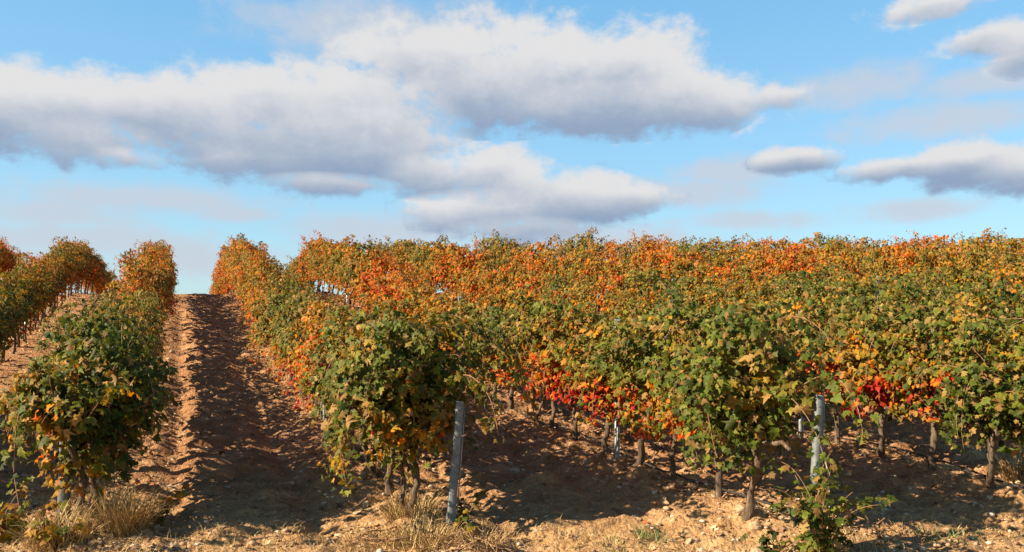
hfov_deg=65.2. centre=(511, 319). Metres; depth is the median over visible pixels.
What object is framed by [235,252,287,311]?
grapevine
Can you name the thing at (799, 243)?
grapevine
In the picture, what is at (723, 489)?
drip hose
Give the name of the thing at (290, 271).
grapevine
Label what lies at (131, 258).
grapevine
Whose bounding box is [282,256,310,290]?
grapevine
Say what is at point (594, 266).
grapevine
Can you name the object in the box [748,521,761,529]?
stone
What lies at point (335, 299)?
grapevine
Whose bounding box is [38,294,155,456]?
grapevine
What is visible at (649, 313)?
grapevine
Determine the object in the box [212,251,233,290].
grapevine
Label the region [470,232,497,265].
grapevine
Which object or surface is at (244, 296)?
grapevine
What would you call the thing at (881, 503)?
stone
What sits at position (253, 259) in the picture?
grapevine
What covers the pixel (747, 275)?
grapevine
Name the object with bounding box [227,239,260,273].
grapevine
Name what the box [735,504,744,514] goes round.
stone
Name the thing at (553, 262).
grapevine
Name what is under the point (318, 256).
grapevine
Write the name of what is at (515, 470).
stone
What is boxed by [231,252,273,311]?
grapevine
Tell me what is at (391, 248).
grapevine
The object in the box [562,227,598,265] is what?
grapevine
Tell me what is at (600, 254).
grapevine
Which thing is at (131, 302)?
grapevine
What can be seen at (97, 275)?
grapevine
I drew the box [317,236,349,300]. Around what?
grapevine
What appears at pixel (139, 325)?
grapevine
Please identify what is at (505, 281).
grapevine
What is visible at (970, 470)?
drip hose
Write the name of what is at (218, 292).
grapevine
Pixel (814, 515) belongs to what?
vine sucker
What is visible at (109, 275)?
grapevine
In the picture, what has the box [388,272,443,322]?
grapevine
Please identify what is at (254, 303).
grapevine
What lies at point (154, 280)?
grapevine
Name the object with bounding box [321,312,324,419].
trellis stake
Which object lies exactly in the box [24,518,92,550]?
vine sucker
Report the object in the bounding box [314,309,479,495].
grapevine
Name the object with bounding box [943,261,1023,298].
grapevine
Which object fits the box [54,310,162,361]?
grapevine
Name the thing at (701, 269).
grapevine
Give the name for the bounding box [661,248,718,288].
grapevine
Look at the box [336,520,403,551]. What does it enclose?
dry grass tuft
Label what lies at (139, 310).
grapevine
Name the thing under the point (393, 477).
drip hose
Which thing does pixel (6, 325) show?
grapevine
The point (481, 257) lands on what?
grapevine
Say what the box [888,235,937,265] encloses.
grapevine
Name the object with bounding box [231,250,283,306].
grapevine
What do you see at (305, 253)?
grapevine
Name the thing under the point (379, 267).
grapevine
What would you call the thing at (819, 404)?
vineyard post
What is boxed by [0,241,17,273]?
grapevine
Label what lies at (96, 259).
grapevine
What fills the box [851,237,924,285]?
grapevine
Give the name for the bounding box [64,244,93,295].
grapevine
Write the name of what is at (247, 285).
grapevine
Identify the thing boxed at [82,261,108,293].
grapevine
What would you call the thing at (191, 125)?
sky
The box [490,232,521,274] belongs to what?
grapevine
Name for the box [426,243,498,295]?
grapevine
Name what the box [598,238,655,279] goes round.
grapevine
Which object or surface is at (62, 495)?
vineyard post
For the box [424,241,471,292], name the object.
grapevine
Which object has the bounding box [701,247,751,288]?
grapevine
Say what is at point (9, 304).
grapevine
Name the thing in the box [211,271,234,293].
grapevine
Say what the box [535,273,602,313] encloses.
grapevine
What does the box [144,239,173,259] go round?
grapevine
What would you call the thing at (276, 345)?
grapevine
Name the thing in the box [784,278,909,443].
grapevine
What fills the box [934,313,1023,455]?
grapevine
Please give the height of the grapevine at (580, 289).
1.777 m
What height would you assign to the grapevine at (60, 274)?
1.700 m
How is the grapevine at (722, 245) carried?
on the ground at (234, 429)
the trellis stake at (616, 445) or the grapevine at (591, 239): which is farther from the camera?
the grapevine at (591, 239)
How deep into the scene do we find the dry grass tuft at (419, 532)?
5.73 m
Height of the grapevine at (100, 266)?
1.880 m
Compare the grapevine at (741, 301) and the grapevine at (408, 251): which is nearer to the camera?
the grapevine at (741, 301)
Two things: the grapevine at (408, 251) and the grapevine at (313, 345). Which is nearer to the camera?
the grapevine at (313, 345)
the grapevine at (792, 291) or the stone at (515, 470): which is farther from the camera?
the grapevine at (792, 291)
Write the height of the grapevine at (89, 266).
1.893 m
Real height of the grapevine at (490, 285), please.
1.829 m
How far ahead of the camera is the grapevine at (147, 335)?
10.18 m
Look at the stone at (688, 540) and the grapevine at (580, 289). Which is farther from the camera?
the grapevine at (580, 289)
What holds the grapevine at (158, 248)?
on the ground at (234, 429)
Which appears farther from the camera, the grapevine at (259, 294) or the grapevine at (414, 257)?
the grapevine at (414, 257)
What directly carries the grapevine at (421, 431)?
on the ground at (234, 429)
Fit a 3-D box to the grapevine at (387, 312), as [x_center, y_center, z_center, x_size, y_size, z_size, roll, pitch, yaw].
[-1.174,0.656,7.281,1.421,1.854,2.255,0,1,-28]
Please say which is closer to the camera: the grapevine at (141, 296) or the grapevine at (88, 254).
the grapevine at (141, 296)
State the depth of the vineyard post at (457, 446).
5.93 m
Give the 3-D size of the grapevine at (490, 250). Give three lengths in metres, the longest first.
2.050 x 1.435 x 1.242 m
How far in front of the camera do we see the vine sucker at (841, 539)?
5.46 m
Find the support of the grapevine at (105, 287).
on the ground at (234, 429)
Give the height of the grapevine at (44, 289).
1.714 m
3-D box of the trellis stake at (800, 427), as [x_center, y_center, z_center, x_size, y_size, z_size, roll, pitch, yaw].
[3.254,0.708,8.991,0.047,1.620,0.055,0,0,-22]
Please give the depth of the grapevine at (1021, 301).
11.49 m
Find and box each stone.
[362,500,370,506]
[508,467,519,473]
[685,537,700,543]
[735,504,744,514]
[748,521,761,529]
[750,548,762,551]
[863,522,878,529]
[874,500,888,507]
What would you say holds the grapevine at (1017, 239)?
on the ground at (234, 429)
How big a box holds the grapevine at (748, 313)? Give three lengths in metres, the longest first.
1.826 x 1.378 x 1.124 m
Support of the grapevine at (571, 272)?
on the ground at (234, 429)
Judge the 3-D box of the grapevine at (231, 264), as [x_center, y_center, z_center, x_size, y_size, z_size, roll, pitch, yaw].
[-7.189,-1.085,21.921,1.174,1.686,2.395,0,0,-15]
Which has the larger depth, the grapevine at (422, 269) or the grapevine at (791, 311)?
the grapevine at (422, 269)
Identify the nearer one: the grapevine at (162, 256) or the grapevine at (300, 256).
the grapevine at (162, 256)
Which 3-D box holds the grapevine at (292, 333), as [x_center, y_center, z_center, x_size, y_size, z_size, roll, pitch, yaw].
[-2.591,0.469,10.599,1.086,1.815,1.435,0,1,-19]
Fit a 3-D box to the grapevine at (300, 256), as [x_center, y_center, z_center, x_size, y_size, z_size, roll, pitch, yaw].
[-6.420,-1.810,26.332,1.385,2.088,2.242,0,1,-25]
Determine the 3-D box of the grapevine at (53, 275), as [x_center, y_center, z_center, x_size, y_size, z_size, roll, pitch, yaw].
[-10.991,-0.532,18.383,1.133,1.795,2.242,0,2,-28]
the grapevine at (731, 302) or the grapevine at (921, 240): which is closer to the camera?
the grapevine at (731, 302)
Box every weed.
[596,532,626,551]
[629,521,669,543]
[790,474,809,495]
[912,523,981,545]
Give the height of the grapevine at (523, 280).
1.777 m
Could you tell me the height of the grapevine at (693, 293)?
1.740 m
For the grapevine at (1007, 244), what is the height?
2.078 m
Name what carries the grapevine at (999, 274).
on the ground at (234, 429)
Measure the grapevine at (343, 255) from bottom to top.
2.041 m
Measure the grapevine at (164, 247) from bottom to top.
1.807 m
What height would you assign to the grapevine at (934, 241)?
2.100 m
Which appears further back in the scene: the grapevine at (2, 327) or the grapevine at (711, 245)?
the grapevine at (711, 245)
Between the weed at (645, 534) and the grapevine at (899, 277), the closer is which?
the weed at (645, 534)
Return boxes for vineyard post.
[57,369,73,514]
[446,401,464,529]
[808,394,824,548]
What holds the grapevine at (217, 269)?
on the ground at (234, 429)
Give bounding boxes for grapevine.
[0,236,16,276]
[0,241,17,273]
[0,251,24,279]
[0,254,60,334]
[0,272,41,362]
[0,285,39,349]
[0,290,28,351]
[0,292,21,362]
[0,298,17,344]
[0,314,181,515]
[0,322,10,354]
[0,358,147,517]
[2,245,28,277]
[2,263,53,346]
[2,278,46,353]
[2,304,158,485]
[3,264,60,339]
[12,259,61,329]
[13,257,69,325]
[23,251,70,318]
[24,298,149,468]
[32,248,79,312]
[33,246,81,311]
[34,240,89,303]
[38,245,81,307]
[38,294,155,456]
[51,235,89,297]
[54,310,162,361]
[60,236,96,293]
[63,243,88,299]
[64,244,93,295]
[70,241,98,292]
[74,252,105,292]
[79,268,108,294]
[80,243,101,292]
[80,271,112,293]
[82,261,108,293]
[83,253,105,292]
[83,264,111,293]
[84,279,114,294]
[88,293,165,354]
[94,311,162,358]
[98,291,170,358]
[99,301,160,362]
[100,285,159,349]
[101,255,175,322]
[101,288,165,348]
[105,306,155,363]
[106,260,177,314]
[109,292,168,348]
[113,251,170,302]
[117,287,162,316]
[119,249,178,308]
[120,247,178,300]
[121,239,174,288]
[122,247,177,288]
[127,249,173,293]
[128,281,166,361]
[140,240,174,272]
[143,239,175,270]
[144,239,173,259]
[146,243,172,259]
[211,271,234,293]
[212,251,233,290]
[212,274,223,293]
[213,246,229,284]
[213,272,230,292]
[215,256,234,291]
[216,232,252,290]
[222,236,257,278]
[222,239,247,274]
[224,236,265,279]
[226,249,268,290]
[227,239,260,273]
[227,249,272,301]
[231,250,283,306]
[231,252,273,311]
[233,243,285,293]
[234,254,278,298]
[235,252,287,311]
[237,263,285,318]
[239,265,287,342]
[241,271,321,346]
[244,276,291,312]
[246,294,318,389]
[249,278,312,371]
[251,274,287,352]
[253,283,326,380]
[267,290,341,393]
[267,293,330,403]
[272,299,341,414]
[273,287,348,404]
[276,302,362,405]
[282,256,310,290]
[283,259,310,289]
[287,257,317,289]
[287,294,433,449]
[288,257,321,285]
[292,299,370,436]
[294,235,318,291]
[295,242,326,288]
[295,313,398,464]
[301,236,328,291]
[301,290,484,478]
[302,230,345,279]
[307,239,335,293]
[310,243,345,293]
[310,326,479,514]
[312,240,343,297]
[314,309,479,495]
[315,315,548,513]
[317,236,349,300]
[320,240,350,304]
[324,247,351,307]
[328,241,364,308]
[336,234,396,294]
[338,241,388,300]
[347,256,411,309]
[353,249,416,308]
[361,269,421,317]
[371,262,433,304]
[376,271,435,319]
[381,241,419,269]
[383,235,412,273]
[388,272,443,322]
[390,238,433,279]
[393,241,432,280]
[393,284,460,322]
[405,238,440,283]
[406,234,448,279]
[408,292,473,351]
[409,243,466,287]
[417,290,496,348]
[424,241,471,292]
[425,240,476,294]
[425,295,493,389]
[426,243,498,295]
[441,292,532,396]
[443,242,493,300]
[455,253,523,300]
[456,266,493,313]
[458,297,533,406]
[468,310,536,412]
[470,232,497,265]
[474,262,525,307]
[479,229,519,262]
[483,283,607,422]
[484,264,536,310]
[489,285,591,429]
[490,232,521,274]
[496,241,530,280]
[496,263,570,323]
[505,245,548,281]
[509,264,568,318]
[513,287,620,440]
[520,233,562,279]
[523,244,578,276]
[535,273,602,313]
[539,252,599,285]
[539,307,685,454]
[550,276,620,335]
[552,238,590,266]
[557,243,609,300]
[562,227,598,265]
[567,252,617,293]
[568,232,616,264]
[570,286,641,337]
[573,312,692,465]
[580,260,646,312]
[582,239,636,272]
[591,289,659,333]
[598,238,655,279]
[604,264,659,316]
[604,289,777,480]
[606,289,686,363]
[607,240,645,277]
[617,281,812,497]
[619,263,694,315]
[621,234,683,287]
[627,229,662,259]
[636,296,686,361]
[646,238,702,288]
[648,234,675,279]
[649,275,710,311]
[650,301,880,520]
[659,235,694,262]
[660,299,753,361]
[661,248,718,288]
[667,275,748,315]
[669,257,737,297]
[675,238,722,263]
[688,236,748,270]
[689,297,779,325]
[691,257,770,298]
[696,277,790,314]
[699,291,773,316]
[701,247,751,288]
[709,233,752,267]
[716,287,806,347]
[721,249,762,281]
[725,238,765,265]
[727,264,786,316]
[736,286,861,419]
[739,237,793,269]
[740,241,788,295]
[752,292,846,336]
[753,270,810,302]
[757,236,815,292]
[759,251,818,293]
[761,262,844,313]
[775,238,811,269]
[781,237,822,262]
[782,295,844,394]
[784,263,836,297]
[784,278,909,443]
[794,240,844,279]
[801,232,838,260]
[801,256,869,296]
[802,298,892,360]
[804,235,876,289]
[805,297,1011,459]
[808,270,879,314]
[817,234,873,274]
[828,275,930,323]
[833,267,904,305]
[840,236,883,274]
[840,243,900,285]
[847,267,940,307]
[849,289,1019,470]
[850,273,1003,403]
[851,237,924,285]
[855,239,900,264]
[869,283,957,316]
[882,235,935,275]
[885,245,970,286]
[887,304,1023,488]
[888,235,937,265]
[899,264,954,300]
[903,242,957,279]
[905,282,1011,377]
[906,230,963,265]
[911,274,1023,373]
[912,277,990,310]
[914,261,988,297]
[929,234,979,261]
[933,236,988,281]
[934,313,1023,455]
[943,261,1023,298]
[955,232,990,248]
[957,237,1023,283]
[961,227,1023,264]
[975,249,1023,291]
[976,300,1020,323]
[977,306,1023,380]
[984,281,1023,322]
[986,261,1023,298]
[995,235,1023,267]
[1004,236,1023,252]
[1011,292,1023,315]
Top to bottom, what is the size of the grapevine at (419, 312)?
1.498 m
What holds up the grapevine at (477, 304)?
on the ground at (234, 429)
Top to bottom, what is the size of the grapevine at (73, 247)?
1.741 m
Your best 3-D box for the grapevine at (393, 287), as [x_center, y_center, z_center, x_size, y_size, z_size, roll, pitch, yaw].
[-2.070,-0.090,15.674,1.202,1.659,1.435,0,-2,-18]
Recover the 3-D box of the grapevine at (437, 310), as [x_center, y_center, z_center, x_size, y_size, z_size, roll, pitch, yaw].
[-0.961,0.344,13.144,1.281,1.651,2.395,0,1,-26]
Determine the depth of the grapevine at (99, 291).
31.95 m
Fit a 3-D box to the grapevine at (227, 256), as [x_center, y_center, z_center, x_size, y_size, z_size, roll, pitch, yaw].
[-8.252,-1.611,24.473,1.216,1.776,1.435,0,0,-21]
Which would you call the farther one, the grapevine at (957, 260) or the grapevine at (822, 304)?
the grapevine at (957, 260)
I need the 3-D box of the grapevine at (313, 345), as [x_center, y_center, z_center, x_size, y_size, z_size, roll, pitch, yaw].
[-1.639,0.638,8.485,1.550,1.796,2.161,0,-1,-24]
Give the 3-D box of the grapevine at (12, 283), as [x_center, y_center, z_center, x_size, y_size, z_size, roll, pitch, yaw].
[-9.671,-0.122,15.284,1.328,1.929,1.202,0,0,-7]
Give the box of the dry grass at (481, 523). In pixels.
[0,334,1023,551]
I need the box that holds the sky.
[0,0,1023,294]
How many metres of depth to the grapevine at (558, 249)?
25.18 m
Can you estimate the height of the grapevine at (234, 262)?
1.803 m
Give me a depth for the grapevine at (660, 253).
19.96 m
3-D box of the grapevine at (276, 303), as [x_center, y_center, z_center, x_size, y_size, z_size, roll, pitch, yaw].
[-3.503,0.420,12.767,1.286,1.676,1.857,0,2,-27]
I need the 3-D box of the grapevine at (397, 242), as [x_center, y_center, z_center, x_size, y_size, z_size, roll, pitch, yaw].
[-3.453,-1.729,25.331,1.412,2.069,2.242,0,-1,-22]
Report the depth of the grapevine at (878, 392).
7.76 m
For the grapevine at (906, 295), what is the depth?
10.41 m
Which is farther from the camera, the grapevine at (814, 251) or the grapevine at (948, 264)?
the grapevine at (814, 251)
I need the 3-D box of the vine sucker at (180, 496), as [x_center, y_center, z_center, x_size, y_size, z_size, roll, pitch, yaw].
[-2.697,1.444,6.207,0.351,0.273,0.382,0,0,0]
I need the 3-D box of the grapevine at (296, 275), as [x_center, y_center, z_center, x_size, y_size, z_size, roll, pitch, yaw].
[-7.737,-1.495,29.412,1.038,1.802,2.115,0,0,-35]
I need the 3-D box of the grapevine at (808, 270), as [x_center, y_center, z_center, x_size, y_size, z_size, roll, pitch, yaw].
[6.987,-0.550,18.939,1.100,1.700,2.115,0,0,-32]
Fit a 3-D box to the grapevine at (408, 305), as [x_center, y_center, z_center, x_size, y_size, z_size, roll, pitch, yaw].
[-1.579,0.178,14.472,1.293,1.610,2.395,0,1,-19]
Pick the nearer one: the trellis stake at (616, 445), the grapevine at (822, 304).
the trellis stake at (616, 445)
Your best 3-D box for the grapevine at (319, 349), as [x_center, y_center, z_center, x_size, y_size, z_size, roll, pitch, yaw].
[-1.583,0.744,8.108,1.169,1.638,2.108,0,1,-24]
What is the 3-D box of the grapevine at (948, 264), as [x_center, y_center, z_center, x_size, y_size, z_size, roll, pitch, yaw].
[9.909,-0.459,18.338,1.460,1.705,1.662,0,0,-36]
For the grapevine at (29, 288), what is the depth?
15.81 m
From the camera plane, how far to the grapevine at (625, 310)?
12.12 m
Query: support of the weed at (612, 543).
on the ground at (234, 429)
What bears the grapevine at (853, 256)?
on the ground at (234, 429)
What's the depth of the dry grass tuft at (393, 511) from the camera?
6.08 m
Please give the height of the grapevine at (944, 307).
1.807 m
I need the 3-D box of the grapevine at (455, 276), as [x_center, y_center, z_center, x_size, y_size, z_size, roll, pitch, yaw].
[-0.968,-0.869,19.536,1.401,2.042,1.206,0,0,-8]
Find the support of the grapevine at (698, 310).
on the ground at (234, 429)
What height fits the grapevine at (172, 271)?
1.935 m
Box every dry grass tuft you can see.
[1,497,109,551]
[56,472,185,537]
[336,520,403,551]
[364,480,445,525]
[379,501,464,551]
[451,524,512,551]
[777,526,866,551]
[983,442,1023,483]
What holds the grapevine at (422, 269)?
on the ground at (234, 429)
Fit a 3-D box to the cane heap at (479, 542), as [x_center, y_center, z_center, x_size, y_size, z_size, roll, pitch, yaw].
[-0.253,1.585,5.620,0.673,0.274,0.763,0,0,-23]
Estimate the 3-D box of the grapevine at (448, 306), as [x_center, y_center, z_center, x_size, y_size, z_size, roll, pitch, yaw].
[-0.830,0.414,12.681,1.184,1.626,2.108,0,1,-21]
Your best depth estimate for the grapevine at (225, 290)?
31.14 m
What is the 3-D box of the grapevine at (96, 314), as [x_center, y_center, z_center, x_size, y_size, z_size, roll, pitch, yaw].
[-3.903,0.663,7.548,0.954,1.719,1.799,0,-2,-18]
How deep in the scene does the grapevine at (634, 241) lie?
25.45 m
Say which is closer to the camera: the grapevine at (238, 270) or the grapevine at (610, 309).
the grapevine at (610, 309)
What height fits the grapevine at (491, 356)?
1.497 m
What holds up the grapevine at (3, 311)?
on the ground at (234, 429)
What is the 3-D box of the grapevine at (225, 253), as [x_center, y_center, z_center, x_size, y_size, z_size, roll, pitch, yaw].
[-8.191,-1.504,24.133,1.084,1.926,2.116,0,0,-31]
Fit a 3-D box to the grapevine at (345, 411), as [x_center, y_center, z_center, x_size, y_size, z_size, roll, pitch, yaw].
[-0.572,0.795,6.417,1.770,1.679,2.010,0,0,16]
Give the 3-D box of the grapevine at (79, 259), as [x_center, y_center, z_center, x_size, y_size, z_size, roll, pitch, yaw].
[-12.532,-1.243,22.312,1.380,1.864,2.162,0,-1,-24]
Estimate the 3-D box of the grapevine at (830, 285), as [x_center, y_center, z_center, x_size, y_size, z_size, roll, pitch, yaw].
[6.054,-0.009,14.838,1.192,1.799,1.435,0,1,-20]
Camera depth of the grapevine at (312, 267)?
23.45 m
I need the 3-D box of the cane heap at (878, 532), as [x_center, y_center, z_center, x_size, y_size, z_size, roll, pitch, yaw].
[2.782,1.562,5.848,0.555,0.272,0.531,0,0,-17]
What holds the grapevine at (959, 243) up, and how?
on the ground at (234, 429)
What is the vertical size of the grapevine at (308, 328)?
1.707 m
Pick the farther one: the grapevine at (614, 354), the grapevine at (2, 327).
the grapevine at (2, 327)
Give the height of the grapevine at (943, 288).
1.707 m
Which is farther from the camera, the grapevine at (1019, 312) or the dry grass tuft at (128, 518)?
the grapevine at (1019, 312)
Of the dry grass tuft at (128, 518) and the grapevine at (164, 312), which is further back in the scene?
the grapevine at (164, 312)
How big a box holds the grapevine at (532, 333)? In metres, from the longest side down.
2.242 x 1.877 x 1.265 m
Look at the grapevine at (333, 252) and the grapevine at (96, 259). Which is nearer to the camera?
the grapevine at (333, 252)
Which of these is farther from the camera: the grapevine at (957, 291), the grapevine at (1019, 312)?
the grapevine at (957, 291)
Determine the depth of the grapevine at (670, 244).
23.82 m
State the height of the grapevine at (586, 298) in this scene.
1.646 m
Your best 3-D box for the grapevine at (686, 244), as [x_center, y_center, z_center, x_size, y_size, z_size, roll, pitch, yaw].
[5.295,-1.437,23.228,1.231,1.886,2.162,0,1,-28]
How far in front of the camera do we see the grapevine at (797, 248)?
22.58 m
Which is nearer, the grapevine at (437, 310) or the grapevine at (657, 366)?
the grapevine at (657, 366)
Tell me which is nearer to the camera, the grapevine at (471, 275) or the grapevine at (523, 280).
the grapevine at (523, 280)
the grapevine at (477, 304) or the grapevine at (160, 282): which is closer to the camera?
the grapevine at (477, 304)
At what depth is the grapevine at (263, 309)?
13.69 m
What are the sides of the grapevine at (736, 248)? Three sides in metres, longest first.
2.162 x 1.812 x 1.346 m
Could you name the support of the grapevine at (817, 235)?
on the ground at (234, 429)
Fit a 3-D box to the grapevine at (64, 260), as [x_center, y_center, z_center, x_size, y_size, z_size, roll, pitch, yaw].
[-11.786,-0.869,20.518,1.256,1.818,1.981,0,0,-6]
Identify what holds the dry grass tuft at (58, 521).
on the ground at (234, 429)
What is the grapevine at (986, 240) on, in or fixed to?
on the ground at (234, 429)
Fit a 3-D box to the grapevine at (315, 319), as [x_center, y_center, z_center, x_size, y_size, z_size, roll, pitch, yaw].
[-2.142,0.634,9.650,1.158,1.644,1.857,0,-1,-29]
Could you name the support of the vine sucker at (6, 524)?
on the ground at (234, 429)
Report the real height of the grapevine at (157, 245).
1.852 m
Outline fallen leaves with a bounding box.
[0,304,1023,551]
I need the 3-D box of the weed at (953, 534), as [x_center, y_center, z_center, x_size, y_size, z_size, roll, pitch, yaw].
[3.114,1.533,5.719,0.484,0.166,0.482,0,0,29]
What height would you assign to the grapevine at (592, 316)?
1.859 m
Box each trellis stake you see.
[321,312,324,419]
[614,319,619,460]
[798,311,803,437]
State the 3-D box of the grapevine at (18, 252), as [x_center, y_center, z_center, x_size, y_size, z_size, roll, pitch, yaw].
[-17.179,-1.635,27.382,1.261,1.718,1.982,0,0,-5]
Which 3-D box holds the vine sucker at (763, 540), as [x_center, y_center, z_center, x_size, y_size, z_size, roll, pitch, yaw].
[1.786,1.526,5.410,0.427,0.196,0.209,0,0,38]
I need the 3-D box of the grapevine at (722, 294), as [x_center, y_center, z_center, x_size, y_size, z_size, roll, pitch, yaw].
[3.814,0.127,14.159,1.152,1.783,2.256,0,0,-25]
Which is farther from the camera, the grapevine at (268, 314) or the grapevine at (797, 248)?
the grapevine at (797, 248)
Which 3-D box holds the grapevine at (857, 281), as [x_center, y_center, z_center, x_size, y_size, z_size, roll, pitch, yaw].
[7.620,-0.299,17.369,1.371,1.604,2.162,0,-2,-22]
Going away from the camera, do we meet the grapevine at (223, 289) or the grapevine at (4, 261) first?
the grapevine at (4, 261)
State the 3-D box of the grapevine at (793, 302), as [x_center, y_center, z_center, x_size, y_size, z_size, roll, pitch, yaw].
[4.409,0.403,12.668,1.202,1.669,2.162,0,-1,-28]
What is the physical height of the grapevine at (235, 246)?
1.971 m
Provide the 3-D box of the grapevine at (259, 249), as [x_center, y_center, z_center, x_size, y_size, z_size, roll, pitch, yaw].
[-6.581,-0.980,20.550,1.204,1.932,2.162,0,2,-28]
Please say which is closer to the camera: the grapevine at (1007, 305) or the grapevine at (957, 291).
the grapevine at (1007, 305)
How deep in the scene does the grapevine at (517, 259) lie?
22.22 m
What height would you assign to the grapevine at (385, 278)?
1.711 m
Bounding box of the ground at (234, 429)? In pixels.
[0,291,1023,551]
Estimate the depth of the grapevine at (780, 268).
19.48 m
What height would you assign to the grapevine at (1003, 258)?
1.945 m
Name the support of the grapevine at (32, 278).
on the ground at (234, 429)
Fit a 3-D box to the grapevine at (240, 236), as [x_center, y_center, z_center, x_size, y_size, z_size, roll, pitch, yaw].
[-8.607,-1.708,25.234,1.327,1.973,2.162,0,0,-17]
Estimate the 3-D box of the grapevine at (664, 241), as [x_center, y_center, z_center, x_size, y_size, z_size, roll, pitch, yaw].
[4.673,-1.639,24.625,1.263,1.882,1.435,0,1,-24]
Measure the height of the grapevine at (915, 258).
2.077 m
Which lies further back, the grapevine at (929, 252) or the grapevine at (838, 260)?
the grapevine at (929, 252)
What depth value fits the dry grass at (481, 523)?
5.76 m
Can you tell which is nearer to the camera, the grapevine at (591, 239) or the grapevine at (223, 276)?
the grapevine at (591, 239)
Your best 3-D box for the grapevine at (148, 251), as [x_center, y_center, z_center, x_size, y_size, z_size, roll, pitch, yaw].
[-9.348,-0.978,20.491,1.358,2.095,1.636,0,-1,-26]
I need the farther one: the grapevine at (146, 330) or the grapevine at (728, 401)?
the grapevine at (146, 330)
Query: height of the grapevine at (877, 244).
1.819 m
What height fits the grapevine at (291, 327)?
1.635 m
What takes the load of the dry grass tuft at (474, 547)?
on the ground at (234, 429)
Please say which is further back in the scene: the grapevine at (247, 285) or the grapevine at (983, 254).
the grapevine at (983, 254)
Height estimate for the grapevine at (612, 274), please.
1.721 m
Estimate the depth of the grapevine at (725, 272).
17.75 m
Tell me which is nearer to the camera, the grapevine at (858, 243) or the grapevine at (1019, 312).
the grapevine at (1019, 312)
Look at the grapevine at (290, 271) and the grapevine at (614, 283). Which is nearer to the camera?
the grapevine at (614, 283)
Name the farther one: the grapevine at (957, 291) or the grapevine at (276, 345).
the grapevine at (957, 291)
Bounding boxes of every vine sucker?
[0,488,70,542]
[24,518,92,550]
[149,485,190,524]
[453,490,486,535]
[741,531,803,551]
[763,450,897,551]
[832,532,854,550]
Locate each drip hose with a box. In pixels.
[87,477,99,506]
[285,365,428,512]
[331,292,787,512]
[796,429,1023,488]
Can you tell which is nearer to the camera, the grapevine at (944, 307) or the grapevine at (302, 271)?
the grapevine at (944, 307)
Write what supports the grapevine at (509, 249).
on the ground at (234, 429)
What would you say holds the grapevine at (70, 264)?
on the ground at (234, 429)
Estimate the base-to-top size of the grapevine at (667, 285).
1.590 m
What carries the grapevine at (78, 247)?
on the ground at (234, 429)
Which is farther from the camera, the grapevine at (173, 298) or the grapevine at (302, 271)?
the grapevine at (302, 271)
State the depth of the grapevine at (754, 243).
24.04 m
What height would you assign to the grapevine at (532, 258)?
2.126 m
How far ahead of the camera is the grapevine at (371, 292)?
16.98 m
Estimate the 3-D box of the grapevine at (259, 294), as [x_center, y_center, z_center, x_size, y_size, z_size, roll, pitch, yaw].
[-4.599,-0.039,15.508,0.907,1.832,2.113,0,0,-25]
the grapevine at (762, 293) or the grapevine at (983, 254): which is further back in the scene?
the grapevine at (983, 254)
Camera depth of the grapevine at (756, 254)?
20.24 m
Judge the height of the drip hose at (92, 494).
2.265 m
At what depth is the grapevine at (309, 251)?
24.90 m
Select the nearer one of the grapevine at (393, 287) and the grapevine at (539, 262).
the grapevine at (393, 287)
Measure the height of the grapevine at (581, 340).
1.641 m
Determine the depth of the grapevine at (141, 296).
14.21 m
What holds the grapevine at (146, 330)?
on the ground at (234, 429)
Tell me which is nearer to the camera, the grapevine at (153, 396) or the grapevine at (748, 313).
the grapevine at (153, 396)
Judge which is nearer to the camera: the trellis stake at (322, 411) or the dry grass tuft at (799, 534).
the dry grass tuft at (799, 534)
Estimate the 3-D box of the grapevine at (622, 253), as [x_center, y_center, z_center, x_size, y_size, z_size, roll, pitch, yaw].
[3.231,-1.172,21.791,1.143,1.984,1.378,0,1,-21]
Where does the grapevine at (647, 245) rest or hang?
on the ground at (234, 429)
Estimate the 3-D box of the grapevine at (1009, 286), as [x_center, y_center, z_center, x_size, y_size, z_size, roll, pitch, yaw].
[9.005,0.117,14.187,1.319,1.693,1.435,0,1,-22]
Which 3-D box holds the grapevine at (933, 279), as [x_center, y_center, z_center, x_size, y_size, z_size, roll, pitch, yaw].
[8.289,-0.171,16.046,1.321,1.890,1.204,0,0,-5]
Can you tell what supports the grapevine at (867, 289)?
on the ground at (234, 429)
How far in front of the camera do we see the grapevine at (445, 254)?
20.61 m
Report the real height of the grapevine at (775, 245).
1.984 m
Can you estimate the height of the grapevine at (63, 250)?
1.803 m
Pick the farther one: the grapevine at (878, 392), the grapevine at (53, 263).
the grapevine at (53, 263)
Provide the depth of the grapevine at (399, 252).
24.44 m
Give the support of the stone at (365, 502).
on the ground at (234, 429)
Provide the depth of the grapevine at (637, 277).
16.28 m
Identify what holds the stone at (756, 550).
on the ground at (234, 429)
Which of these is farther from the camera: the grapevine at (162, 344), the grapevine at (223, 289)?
the grapevine at (223, 289)
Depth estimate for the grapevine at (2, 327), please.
12.38 m
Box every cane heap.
[332,504,444,551]
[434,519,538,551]
[851,515,942,544]
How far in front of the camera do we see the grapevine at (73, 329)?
6.69 m
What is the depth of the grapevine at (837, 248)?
21.17 m
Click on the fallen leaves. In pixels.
(606, 480)
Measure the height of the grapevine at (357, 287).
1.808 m
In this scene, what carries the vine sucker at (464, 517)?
on the ground at (234, 429)
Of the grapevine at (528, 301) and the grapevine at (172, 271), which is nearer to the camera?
the grapevine at (528, 301)
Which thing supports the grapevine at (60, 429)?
on the ground at (234, 429)

